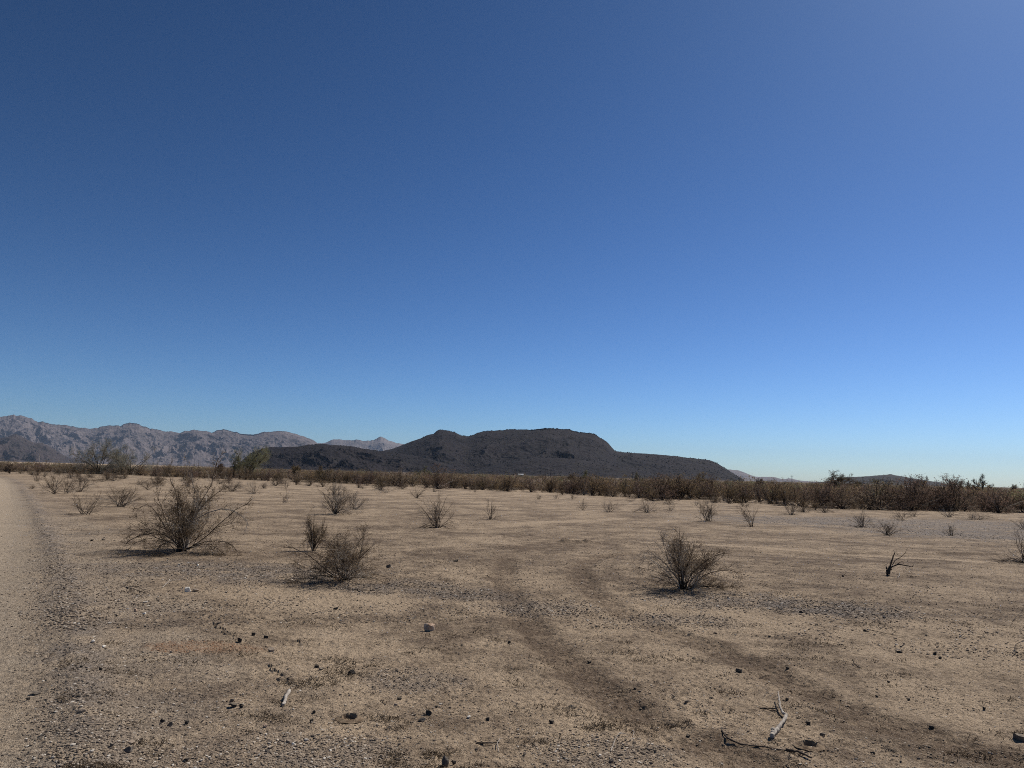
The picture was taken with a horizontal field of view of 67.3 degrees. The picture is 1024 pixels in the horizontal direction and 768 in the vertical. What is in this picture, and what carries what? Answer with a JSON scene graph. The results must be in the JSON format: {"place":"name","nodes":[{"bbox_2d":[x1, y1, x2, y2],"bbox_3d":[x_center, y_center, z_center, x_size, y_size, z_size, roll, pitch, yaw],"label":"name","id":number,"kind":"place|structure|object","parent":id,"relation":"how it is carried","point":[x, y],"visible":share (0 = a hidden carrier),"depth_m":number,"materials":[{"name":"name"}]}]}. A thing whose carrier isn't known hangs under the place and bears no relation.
{"place":"outdoors","nodes":[
{"label":"outdoors","id":0,"kind":"place"},
{"bbox_2d":[0,477,40,767],"bbox_3d":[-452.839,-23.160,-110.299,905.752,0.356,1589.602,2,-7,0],"label":"road","id":1,"kind":"structure","parent":0,"point":[15,521],"depth_m":8.01,"materials":[{"name":"beige sand"}]},
{"bbox_2d":[0,434,95,463],"bbox_3d":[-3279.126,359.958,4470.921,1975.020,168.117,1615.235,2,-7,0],"label":"dark hill","id":2,"kind":"structure","parent":0,"point":[16,447],"depth_m":4288.08,"materials":[{"name":"grey stone"}]},
{"bbox_2d":[0,415,317,466],"bbox_3d":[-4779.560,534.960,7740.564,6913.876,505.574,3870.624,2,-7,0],"label":"mountain range","id":3,"kind":"structure","parent":0,"point":[200,447],"depth_m":7421.50,"materials":[{"name":"stone"}]},
{"bbox_2d":[230,444,466,473],"bbox_3d":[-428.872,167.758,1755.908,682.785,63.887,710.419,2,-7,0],"label":"front hill","id":4,"kind":"structure","parent":0,"point":[362,458],"depth_m":1645.84,"materials":[{"name":"stone"}]},
{"bbox_2d":[318,437,401,450],"bbox_3d":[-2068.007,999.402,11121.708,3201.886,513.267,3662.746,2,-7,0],"label":"mountain range","id":5,"kind":"structure","parent":0,"point":[381,444],"depth_m":11256.51,"materials":[{"name":"stone"}]},
{"bbox_2d":[0,461,1023,767],"bbox_3d":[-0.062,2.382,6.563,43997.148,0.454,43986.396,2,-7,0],"label":"ground","id":6,"kind":"structure","parent":0,"point":[956,723],"depth_m":7.86,"materials":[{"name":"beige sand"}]},
{"bbox_2d":[3,463,16,473],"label":"desert tree","id":7,"kind":"object","parent":6,"relation":"on","point":[8,468],"visible":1,"depth_m":99.03,"materials":[{"name":"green plant"}]},
{"bbox_2d":[38,471,66,493],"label":"desert shrub","id":8,"kind":"object","parent":6,"relation":"on","point":[53,484],"visible":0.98,"depth_m":39.36,"materials":[{"name":"brown plant"}]},
{"bbox_2d":[59,475,85,493],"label":"desert shrub","id":9,"kind":"object","parent":6,"relation":"on","point":[71,489],"visible":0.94,"depth_m":40.73,"materials":[{"name":"brown plant"}]},
{"bbox_2d":[63,470,97,491],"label":"desert shrub","id":10,"kind":"object","parent":6,"relation":"on","point":[80,482],"visible":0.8,"depth_m":43.18,"materials":[{"name":"brown plant"}]},
{"bbox_2d":[66,490,102,514],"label":"desert shrub","id":11,"kind":"object","parent":6,"relation":"on","point":[80,508],"visible":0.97,"depth_m":24.29,"materials":[{"name":"brown plant"}]},
{"bbox_2d":[68,437,117,473],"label":"desert tree","id":12,"kind":"object","parent":6,"relation":"on","point":[110,463],"visible":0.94,"depth_m":113.67,"materials":[{"name":"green plant"}]},
{"bbox_2d":[88,480,149,506],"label":"desert shrub","id":13,"kind":"object","parent":6,"relation":"on","point":[122,500],"visible":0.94,"depth_m":29.21,"materials":[{"name":"brown plant"}]},
{"bbox_2d":[107,445,161,473],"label":"desert tree","id":14,"kind":"object","parent":6,"relation":"on","point":[119,459],"visible":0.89,"depth_m":115.18,"materials":[{"name":"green plant"}]},
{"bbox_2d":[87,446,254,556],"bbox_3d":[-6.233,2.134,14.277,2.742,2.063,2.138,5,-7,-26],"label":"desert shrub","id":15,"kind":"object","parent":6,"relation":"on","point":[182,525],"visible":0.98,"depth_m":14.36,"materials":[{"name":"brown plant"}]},
{"bbox_2d":[211,478,250,491],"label":"desert shrub","id":16,"kind":"object","parent":6,"relation":"on","point":[236,486],"visible":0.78,"depth_m":50.63,"materials":[{"name":"brown plant"}]},
{"bbox_2d":[228,445,272,475],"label":"desert tree","id":17,"kind":"object","parent":6,"relation":"on","point":[250,463],"visible":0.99,"depth_m":115.21,"materials":[{"name":"green plant"}]},
{"bbox_2d":[259,468,277,480],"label":"brush shrub","id":18,"kind":"object","parent":6,"relation":"on","point":[268,475],"visible":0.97,"depth_m":97.05,"materials":[{"name":"brown plant"}]},
{"bbox_2d":[303,512,329,550],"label":"desert shrub","id":19,"kind":"object","parent":6,"relation":"on","point":[312,537],"visible":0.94,"depth_m":15.37,"materials":[{"name":"brown plant"}]},
{"bbox_2d":[311,470,334,481],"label":"brush shrub","id":20,"kind":"object","parent":6,"relation":"on","point":[322,477],"visible":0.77,"depth_m":98.46,"materials":[{"name":"brown plant"}]},
{"bbox_2d":[273,522,387,586],"bbox_3d":[-2.590,2.442,11.174,1.789,0.894,2.006,2,-7,0],"label":"desert shrub","id":21,"kind":"object","parent":6,"relation":"on","point":[343,555],"visible":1,"depth_m":11.00,"materials":[{"name":"brown plant"}]},
{"bbox_2d":[321,467,342,482],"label":"brush shrub","id":22,"kind":"object","parent":6,"relation":"on","point":[330,475],"visible":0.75,"depth_m":98.89,"materials":[{"name":"brown plant"}]},
{"bbox_2d":[307,481,362,515],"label":"desert shrub","id":23,"kind":"object","parent":6,"relation":"on","point":[335,510],"visible":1,"depth_m":27.51,"materials":[{"name":"brown plant"}]},
{"bbox_2d":[334,713,363,723],"bbox_3d":[-1.048,2.154,4.973,0.201,0.034,0.156,2,-7,0],"label":"animal burrow","id":24,"kind":"object","parent":6,"relation":"on","point":[343,718],"visible":1,"depth_m":4.96,"materials":[{"name":"soil"}]},
{"bbox_2d":[344,492,370,509],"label":"desert shrub","id":25,"kind":"object","parent":6,"relation":"on","point":[354,504],"visible":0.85,"depth_m":32.11,"materials":[{"name":"brown plant"}]},
{"bbox_2d":[371,478,387,490],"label":"brush shrub","id":26,"kind":"object","parent":6,"relation":"on","point":[381,486],"visible":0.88,"depth_m":63.90,"materials":[{"name":"brown plant"}]},
{"bbox_2d":[386,466,415,486],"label":"brush shrub","id":27,"kind":"object","parent":6,"relation":"on","point":[401,477],"visible":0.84,"depth_m":84.88,"materials":[{"name":"brown plant"}]},
{"bbox_2d":[424,623,434,630],"bbox_3d":[-0.840,2.479,7.809,0.108,0.100,0.071,0,-7,12],"label":"stone","id":28,"kind":"object","parent":6,"relation":"on","point":[429,626],"visible":0.96,"depth_m":7.79,"materials":[{"name":"beige stone"}]},
{"bbox_2d":[410,490,463,528],"bbox_3d":[-2.188,3.673,22.555,1.602,1.147,1.689,2,-7,0],"label":"desert shrub","id":29,"kind":"object","parent":6,"relation":"on","point":[435,524],"visible":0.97,"depth_m":22.46,"materials":[{"name":"brown plant"}]},
{"bbox_2d":[423,463,454,489],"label":"brush shrub","id":30,"kind":"object","parent":6,"relation":"on","point":[438,481],"visible":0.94,"depth_m":76.01,"materials":[{"name":"brown plant"}]},
{"bbox_2d":[473,477,489,489],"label":"brush shrub","id":31,"kind":"object","parent":6,"relation":"on","point":[482,484],"visible":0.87,"depth_m":78.37,"materials":[{"name":"brown plant"}]},
{"bbox_2d":[480,498,499,519],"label":"desert shrub","id":32,"kind":"object","parent":6,"relation":"on","point":[490,516],"visible":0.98,"depth_m":27.14,"materials":[{"name":"brown plant"}]},
{"bbox_2d":[488,472,525,491],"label":"brush shrub","id":33,"kind":"object","parent":6,"relation":"on","point":[508,484],"visible":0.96,"depth_m":72.03,"materials":[{"name":"brown plant"}]},
{"bbox_2d":[0,459,1023,508],"bbox_3d":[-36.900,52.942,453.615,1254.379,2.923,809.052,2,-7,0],"label":"brush","id":34,"kind":"object","parent":6,"relation":"on","point":[29,466],"visible":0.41,"depth_m":103.40,"materials":[{"name":"brown plant"}]},
{"bbox_2d":[0,491,1023,664],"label":"grit","id":35,"kind":"object","parent":6,"relation":"on","point":[73,614],"visible":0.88,"depth_m":9.88,"materials":[{"name":"grey gravel"}]},
{"bbox_2d":[519,478,542,491],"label":"brush shrub","id":36,"kind":"object","parent":6,"relation":"on","point":[530,486],"visible":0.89,"depth_m":71.54,"materials":[{"name":"brown plant"}]},
{"bbox_2d":[39,496,1023,767],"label":"dry weeds","id":37,"kind":"object","parent":6,"relation":"on","point":[391,760],"visible":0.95,"depth_m":5.84,"materials":[{"name":"brown plant"}]},
{"bbox_2d":[534,475,563,492],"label":"brush shrub","id":38,"kind":"object","parent":6,"relation":"on","point":[550,486],"visible":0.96,"depth_m":73.26,"materials":[{"name":"brown plant"}]},
{"bbox_2d":[558,474,589,493],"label":"brush shrub","id":39,"kind":"object","parent":6,"relation":"on","point":[575,489],"visible":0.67,"depth_m":69.80,"materials":[{"name":"brown plant"}]},
{"bbox_2d":[570,474,598,494],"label":"brush shrub","id":40,"kind":"object","parent":6,"relation":"on","point":[582,487],"visible":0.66,"depth_m":67.81,"materials":[{"name":"brown plant"}]},
{"bbox_2d":[577,473,604,495],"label":"brush shrub","id":41,"kind":"object","parent":6,"relation":"on","point":[592,488],"visible":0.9,"depth_m":64.92,"materials":[{"name":"brown plant"}]},
{"bbox_2d":[585,475,618,495],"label":"brush shrub","id":42,"kind":"object","parent":6,"relation":"on","point":[599,480],"visible":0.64,"depth_m":65.71,"materials":[{"name":"brown plant"}]},
{"bbox_2d":[614,478,635,496],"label":"brush shrub","id":43,"kind":"object","parent":6,"relation":"on","point":[623,490],"visible":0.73,"depth_m":64.59,"materials":[{"name":"brown plant"}]},
{"bbox_2d":[629,478,651,497],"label":"brush shrub","id":44,"kind":"object","parent":6,"relation":"on","point":[637,491],"visible":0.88,"depth_m":60.58,"materials":[{"name":"brown plant"}]},
{"bbox_2d":[632,498,660,512],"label":"desert shrub","id":45,"kind":"object","parent":6,"relation":"on","point":[643,507],"visible":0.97,"depth_m":35.38,"materials":[{"name":"brown plant"}]},
{"bbox_2d":[639,473,685,500],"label":"brush shrub","id":46,"kind":"object","parent":6,"relation":"on","point":[662,495],"visible":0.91,"depth_m":55.94,"materials":[{"name":"brown plant"}]},
{"bbox_2d":[641,473,686,497],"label":"brush shrub","id":47,"kind":"object","parent":6,"relation":"on","point":[659,483],"visible":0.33,"depth_m":61.76,"materials":[{"name":"brown plant"}]},
{"bbox_2d":[653,473,687,498],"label":"brush shrub","id":48,"kind":"object","parent":6,"relation":"on","point":[670,483],"visible":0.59,"depth_m":60.61,"materials":[{"name":"brown plant"}]},
{"bbox_2d":[654,472,698,499],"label":"brush shrub","id":49,"kind":"object","parent":6,"relation":"on","point":[682,493],"visible":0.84,"depth_m":60.20,"materials":[{"name":"brown plant"}]},
{"bbox_2d":[631,526,748,595],"bbox_3d":[2.652,2.572,11.357,1.630,0.957,1.774,2,-7,0],"label":"desert shrub","id":50,"kind":"object","parent":6,"relation":"on","point":[682,572],"visible":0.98,"depth_m":11.16,"materials":[{"name":"brown plant"}]},
{"bbox_2d":[682,477,702,499],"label":"brush shrub","id":51,"kind":"object","parent":6,"relation":"on","point":[688,494],"visible":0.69,"depth_m":60.95,"materials":[{"name":"brown plant"}]},
{"bbox_2d":[694,472,713,485],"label":"desert tree","id":52,"kind":"object","parent":6,"relation":"on","point":[699,477],"visible":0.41,"depth_m":108.13,"materials":[{"name":"brown plant"}]},
{"bbox_2d":[694,497,719,520],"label":"desert shrub","id":53,"kind":"object","parent":6,"relation":"on","point":[703,511],"visible":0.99,"depth_m":29.50,"materials":[{"name":"brown plant"}]},
{"bbox_2d":[695,474,724,499],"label":"brush shrub","id":54,"kind":"object","parent":6,"relation":"on","point":[705,493],"visible":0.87,"depth_m":61.59,"materials":[{"name":"brown plant"}]},
{"bbox_2d":[716,481,743,502],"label":"brush shrub","id":55,"kind":"object","parent":6,"relation":"on","point":[730,494],"visible":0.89,"depth_m":55.48,"materials":[{"name":"brown plant"}]},
{"bbox_2d":[726,486,753,502],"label":"brush shrub","id":56,"kind":"object","parent":6,"relation":"on","point":[743,495],"visible":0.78,"depth_m":55.61,"materials":[{"name":"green plant"}]},
{"bbox_2d":[736,502,758,526],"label":"desert shrub","id":57,"kind":"object","parent":6,"relation":"on","point":[748,518],"visible":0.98,"depth_m":27.00,"materials":[{"name":"brown plant"}]},
{"bbox_2d":[721,729,783,749],"bbox_3d":[1.431,2.177,4.686,0.123,0.022,0.441,7,-9,-40],"label":"dead root","id":58,"kind":"object","parent":6,"relation":"on","point":[728,738],"visible":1,"depth_m":4.65,"materials":[{"name":"wood"}]},
{"bbox_2d":[743,481,769,501],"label":"brush shrub","id":59,"kind":"object","parent":6,"relation":"on","point":[757,491],"visible":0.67,"depth_m":57.92,"materials":[{"name":"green plant"}]},
{"bbox_2d":[751,480,792,504],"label":"brush shrub","id":60,"kind":"object","parent":6,"relation":"on","point":[772,495],"visible":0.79,"depth_m":54.26,"materials":[{"name":"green plant"}]},
{"bbox_2d":[769,691,787,737],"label":"fallen branch","id":61,"kind":"object","parent":6,"relation":"on","point":[773,732],"visible":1,"depth_m":5.01,"materials":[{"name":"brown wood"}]},
{"bbox_2d":[767,477,791,504],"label":"brush shrub","id":62,"kind":"object","parent":6,"relation":"on","point":[772,483],"visible":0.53,"depth_m":54.33,"materials":[{"name":"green plant"}]},
{"bbox_2d":[767,481,800,505],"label":"brush shrub","id":63,"kind":"object","parent":6,"relation":"on","point":[783,493],"visible":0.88,"depth_m":51.07,"materials":[{"name":"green plant"}]},
{"bbox_2d":[782,498,801,514],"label":"desert shrub","id":64,"kind":"object","parent":6,"relation":"on","point":[792,510],"visible":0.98,"depth_m":37.59,"materials":[{"name":"brown plant"}]},
{"bbox_2d":[778,486,814,505],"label":"brush shrub","id":65,"kind":"object","parent":6,"relation":"on","point":[795,496],"visible":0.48,"depth_m":51.07,"materials":[{"name":"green plant"}]},
{"bbox_2d":[786,494,818,511],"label":"brush shrub","id":66,"kind":"object","parent":6,"relation":"on","point":[803,504],"visible":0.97,"depth_m":42.05,"materials":[{"name":"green plant"}]},
{"bbox_2d":[794,740,824,751],"bbox_3d":[1.803,2.186,4.663,0.182,0.031,0.151,2,-7,0],"label":"animal burrow","id":67,"kind":"object","parent":6,"relation":"on","point":[802,744],"visible":1,"depth_m":4.66,"materials":[{"name":"soil"}]},
{"bbox_2d":[788,482,847,509],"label":"brush shrub","id":68,"kind":"object","parent":6,"relation":"on","point":[815,496],"visible":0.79,"depth_m":48.13,"materials":[{"name":"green plant"}]},
{"bbox_2d":[796,487,840,507],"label":"brush shrub","id":69,"kind":"object","parent":6,"relation":"on","point":[822,496],"visible":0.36,"depth_m":49.15,"materials":[{"name":"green plant"}]},
{"bbox_2d":[812,503,835,512],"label":"brush shrub","id":70,"kind":"object","parent":6,"relation":"on","point":[826,511],"visible":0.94,"depth_m":41.73,"materials":[{"name":"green plant"}]},
{"bbox_2d":[802,477,859,508],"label":"brush shrub","id":71,"kind":"object","parent":6,"relation":"on","point":[833,485],"visible":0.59,"depth_m":49.75,"materials":[{"name":"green plant"}]},
{"bbox_2d":[820,482,866,509],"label":"brush shrub","id":72,"kind":"object","parent":6,"relation":"on","point":[846,500],"visible":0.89,"depth_m":48.02,"materials":[{"name":"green plant"}]},
{"bbox_2d":[826,469,862,487],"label":"desert tree","id":73,"kind":"object","parent":6,"relation":"on","point":[840,478],"visible":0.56,"depth_m":105.46,"materials":[{"name":"green plant"}]},
{"bbox_2d":[848,481,875,507],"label":"brush shrub","id":74,"kind":"object","parent":6,"relation":"on","point":[860,493],"visible":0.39,"depth_m":52.04,"materials":[{"name":"brown plant"}]},
{"bbox_2d":[844,510,881,527],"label":"desert shrub","id":75,"kind":"object","parent":6,"relation":"on","point":[862,520],"visible":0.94,"depth_m":28.73,"materials":[{"name":"brown plant"}]},
{"bbox_2d":[852,485,881,509],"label":"brush shrub","id":76,"kind":"object","parent":6,"relation":"on","point":[864,507],"visible":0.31,"depth_m":48.72,"materials":[{"name":"brown plant"}]},
{"bbox_2d":[849,479,911,510],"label":"brush shrub","id":77,"kind":"object","parent":6,"relation":"on","point":[870,503],"visible":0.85,"depth_m":47.52,"materials":[{"name":"brown plant"}]},
{"bbox_2d":[871,520,905,535],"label":"desert shrub","id":78,"kind":"object","parent":6,"relation":"on","point":[887,529],"visible":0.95,"depth_m":24.37,"materials":[{"name":"brown plant"}]},
{"bbox_2d":[864,477,913,505],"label":"brush shrub","id":79,"kind":"object","parent":6,"relation":"on","point":[884,486],"visible":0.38,"depth_m":52.30,"materials":[{"name":"brown plant"}]},
{"bbox_2d":[874,487,909,509],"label":"brush shrub","id":80,"kind":"object","parent":6,"relation":"on","point":[889,499],"visible":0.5,"depth_m":48.89,"materials":[{"name":"brown plant"}]},
{"bbox_2d":[886,552,912,575],"bbox_3d":[6.923,3.201,13.772,0.488,0.522,0.125,2,-7,0],"label":"dead stump","id":81,"kind":"object","parent":6,"relation":"on","point":[889,569],"visible":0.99,"depth_m":13.75,"materials":[{"name":"black wood"}]},
{"bbox_2d":[882,485,923,509],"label":"brush shrub","id":82,"kind":"object","parent":6,"relation":"on","point":[899,497],"visible":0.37,"depth_m":49.24,"materials":[{"name":"brown plant"}]},
{"bbox_2d":[889,484,931,511],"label":"brush shrub","id":83,"kind":"object","parent":6,"relation":"on","point":[910,502],"visible":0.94,"depth_m":47.42,"materials":[{"name":"brown plant"}]},
{"bbox_2d":[874,474,952,510],"bbox_3d":[26.484,7.110,50.653,5.054,2.538,3.189,-1,-7,21],"label":"brush shrub","id":84,"kind":"object","parent":6,"relation":"on","point":[914,481],"visible":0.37,"depth_m":50.41,"materials":[{"name":"brown plant"}]},
{"bbox_2d":[881,475,952,510],"bbox_3d":[25.804,6.975,49.190,4.391,2.425,3.358,1,-7,4],"label":"brush shrub","id":85,"kind":"object","parent":6,"relation":"on","point":[929,501],"visible":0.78,"depth_m":48.83,"materials":[{"name":"brown plant"}]},
{"bbox_2d":[910,477,976,511],"bbox_3d":[28.202,7.282,50.702,2.787,2.259,4.891,2,-7,-8],"label":"brush shrub","id":86,"kind":"object","parent":6,"relation":"on","point":[946,497],"visible":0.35,"depth_m":49.77,"materials":[{"name":"brown plant"}]},
{"bbox_2d":[933,503,959,516],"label":"desert shrub","id":87,"kind":"object","parent":6,"relation":"on","point":[948,513],"visible":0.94,"depth_m":39.69,"materials":[{"name":"brown plant"}]},
{"bbox_2d":[925,477,973,511],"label":"brush shrub","id":88,"kind":"object","parent":6,"relation":"on","point":[953,500],"visible":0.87,"depth_m":48.81,"materials":[{"name":"brown plant"}]},
{"bbox_2d":[917,473,987,510],"bbox_3d":[28.634,7.075,50.240,4.544,2.618,3.530,0,-7,10],"label":"brush shrub","id":89,"kind":"object","parent":6,"relation":"on","point":[956,490],"visible":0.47,"depth_m":49.99,"materials":[{"name":"brown plant"}]},
{"bbox_2d":[955,496,980,511],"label":"brush shrub","id":90,"kind":"object","parent":6,"relation":"on","point":[965,508],"visible":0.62,"depth_m":49.69,"materials":[{"name":"brown plant"}]},
{"bbox_2d":[955,510,998,519],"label":"desert shrub","id":91,"kind":"object","parent":6,"relation":"on","point":[971,518],"visible":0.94,"depth_m":36.92,"materials":[{"name":"brown plant"}]},
{"bbox_2d":[970,474,993,489],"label":"desert tree","id":92,"kind":"object","parent":6,"relation":"on","point":[982,482],"visible":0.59,"depth_m":98.39,"materials":[{"name":"green plant"}]},
{"bbox_2d":[966,491,1003,511],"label":"brush shrub","id":93,"kind":"object","parent":6,"relation":"on","point":[983,507],"visible":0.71,"depth_m":50.05,"materials":[{"name":"brown plant"}]},
{"bbox_2d":[975,488,1023,513],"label":"brush shrub","id":94,"kind":"object","parent":6,"relation":"on","point":[997,507],"visible":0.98,"depth_m":47.82,"materials":[{"name":"brown plant"}]},
{"bbox_2d":[989,528,1023,565],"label":"desert shrub","id":95,"kind":"object","parent":6,"relation":"on","point":[1016,560],"visible":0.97,"depth_m":16.37,"materials":[{"name":"brown plant"}]},
{"bbox_2d":[992,492,1023,512],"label":"brush shrub","id":96,"kind":"object","parent":6,"relation":"on","point":[1009,502],"visible":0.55,"depth_m":50.32,"materials":[{"name":"brown plant"}]},
{"bbox_2d":[1008,491,1023,512],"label":"brush shrub","id":97,"kind":"object","parent":6,"relation":"on","point":[1020,506],"visible":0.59,"depth_m":50.33,"materials":[{"name":"brown plant"}]},
{"bbox_2d":[1013,733,1023,741],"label":"stone","id":98,"kind":"object","parent":6,"relation":"on","point":[1018,736],"visible":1,"depth_m":4.91,"materials":[{"name":"grey stone"}]},
{"bbox_2d":[0,0,1023,487],"label":"sky","id":99,"kind":"structure","parent":0,"point":[757,238],"materials":[{"name":"blue"}]},
{"bbox_2d":[385,428,742,480],"bbox_3d":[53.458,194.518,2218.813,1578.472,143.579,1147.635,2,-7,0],"label":"mesa","id":100,"kind":"structure","parent":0,"point":[527,448],"depth_m":2095.09,"materials":[{"name":"stone"}]},
{"bbox_2d":[235,428,743,480],"bbox_3d":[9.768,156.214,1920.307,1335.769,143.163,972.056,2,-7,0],"label":"hill scrub","id":101,"kind":"object","parent":100,"relation":"on","point":[513,456],"visible":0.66,"depth_m":1922.40,"materials":[{"name":"brown plant"}]},
{"bbox_2d":[467,458,666,478],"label":"mesa spur","id":102,"kind":"structure","parent":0,"point":[545,464],"depth_m":1658.55,"materials":[{"name":"grey stone"}]},
{"bbox_2d":[729,469,813,481],"bbox_3d":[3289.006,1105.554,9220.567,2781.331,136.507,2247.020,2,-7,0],"label":"hill","id":103,"kind":"structure","parent":0,"point":[741,474],"depth_m":9218.13,"materials":[{"name":"stone"}]},
{"bbox_2d":[813,474,964,486],"bbox_3d":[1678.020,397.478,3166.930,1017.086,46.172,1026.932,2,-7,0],"label":"hill","id":104,"kind":"structure","parent":0,"point":[881,478],"depth_m":3039.03,"materials":[{"name":"grey stone"}]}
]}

